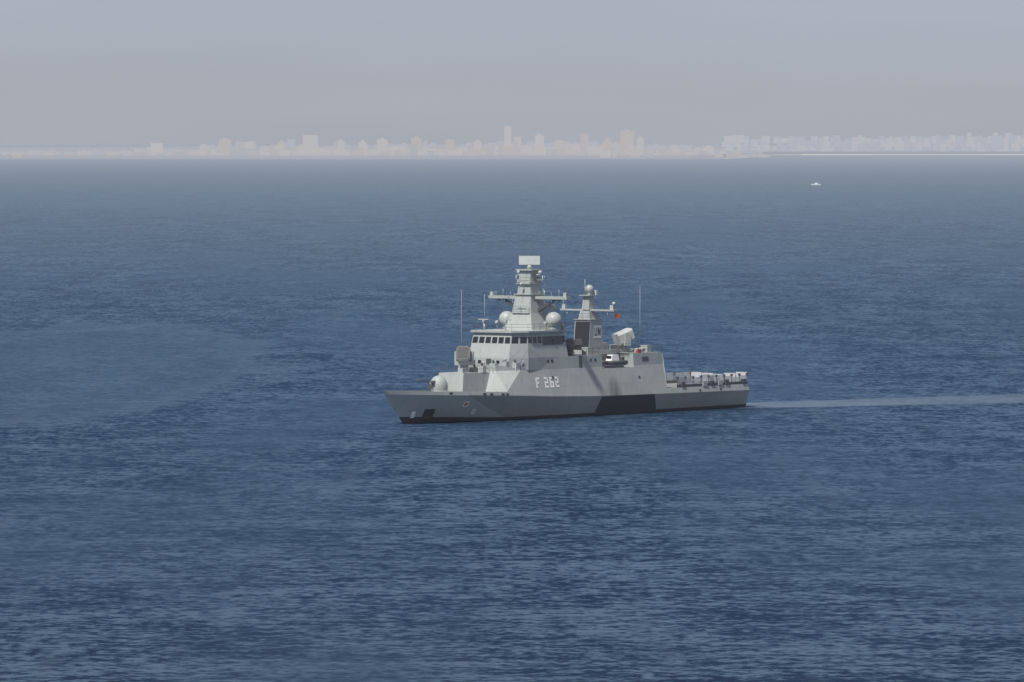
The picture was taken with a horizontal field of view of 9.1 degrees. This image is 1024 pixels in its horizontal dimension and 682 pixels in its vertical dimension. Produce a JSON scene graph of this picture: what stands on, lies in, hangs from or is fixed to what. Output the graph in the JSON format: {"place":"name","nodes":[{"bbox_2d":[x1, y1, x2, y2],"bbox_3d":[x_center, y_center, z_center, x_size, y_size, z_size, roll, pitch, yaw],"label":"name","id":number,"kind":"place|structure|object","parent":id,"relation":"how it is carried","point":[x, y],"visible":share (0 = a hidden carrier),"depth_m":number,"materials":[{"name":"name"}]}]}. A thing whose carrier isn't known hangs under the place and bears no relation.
{"place":"outdoors","nodes":[
{"label":"outdoors","id":0,"kind":"place"},
{"bbox_2d":[0,145,1023,681],"bbox_3d":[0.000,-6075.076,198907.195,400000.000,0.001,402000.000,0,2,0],"label":"sea","id":1,"kind":"structure","parent":0,"point":[220,461],"depth_m":951.93,"materials":[{"name":"liquid"}]},
{"bbox_2d":[383,256,748,423],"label":"corvette","id":2,"kind":"object","parent":1,"relation":"on","point":[527,361],"visible":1,"depth_m":1007.61,"materials":[{"name":"paint"}]},
{"bbox_2d":[746,396,1023,407],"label":"wake","id":3,"kind":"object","parent":1,"relation":"on","point":[899,401],"depth_m":1069.43,"materials":[{"name":"liquid"}]},
{"bbox_2d":[0,126,1023,157],"bbox_3d":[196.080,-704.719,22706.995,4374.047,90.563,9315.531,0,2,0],"label":"city buildings","id":4,"kind":"structure","parent":0,"point":[607,148],"depth_m":19388.52,"materials":[{"name":"grey concrete"}]},
{"bbox_2d":[0,145,1023,158],"bbox_3d":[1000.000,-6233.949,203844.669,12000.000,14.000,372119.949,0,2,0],"label":"coast land","id":5,"kind":"structure","parent":0,"point":[119,149],"depth_m":18123.19,"materials":[{"name":"grey"}]},
{"bbox_2d":[0,0,1023,144],"label":"sky","id":6,"kind":"structure","parent":0,"point":[73,72],"materials":[{"name":"grey"}]},
{"bbox_2d":[436,408,725,422],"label":"foam","id":7,"kind":"object","parent":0,"point":[545,418],"depth_m":999.12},
{"bbox_2d":[728,136,1023,151],"bbox_3d":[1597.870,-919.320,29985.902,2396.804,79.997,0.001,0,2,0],"label":"city buildings","id":8,"kind":"structure","parent":0,"point":[911,147],"depth_m":29986.34,"materials":[{"name":"grey concrete"}]}
]}

